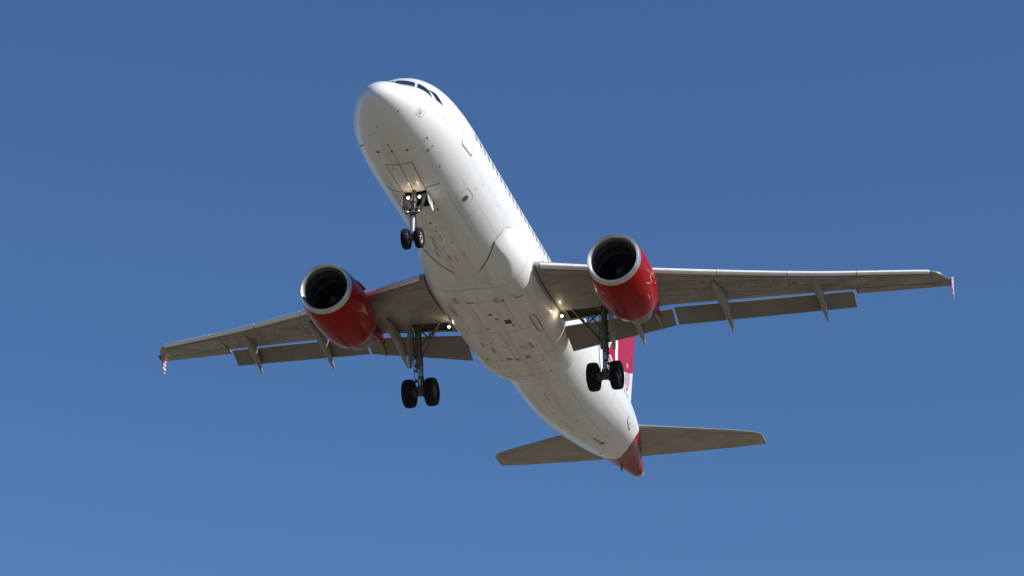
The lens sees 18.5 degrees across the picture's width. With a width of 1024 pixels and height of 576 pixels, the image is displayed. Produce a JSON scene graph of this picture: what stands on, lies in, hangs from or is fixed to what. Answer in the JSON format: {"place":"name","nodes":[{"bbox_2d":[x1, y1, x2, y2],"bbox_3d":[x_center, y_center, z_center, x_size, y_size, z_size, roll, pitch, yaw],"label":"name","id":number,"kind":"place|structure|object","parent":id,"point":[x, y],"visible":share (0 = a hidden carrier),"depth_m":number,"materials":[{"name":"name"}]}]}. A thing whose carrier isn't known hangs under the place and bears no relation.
{"place":"outdoors","nodes":[
{"label":"outdoors","id":0,"kind":"place"},
{"bbox_2d":[0,0,1023,575],"label":"sky","id":1,"kind":"structure","parent":0,"point":[171,171],"materials":[{"name":"blue"}]},
{"bbox_2d":[158,78,953,477],"bbox_3d":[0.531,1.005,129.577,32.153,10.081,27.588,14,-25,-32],"label":"airliner","id":2,"kind":"object","parent":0,"point":[502,294],"visible":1,"depth_m":123.19,"materials":[{"name":"white paint"}]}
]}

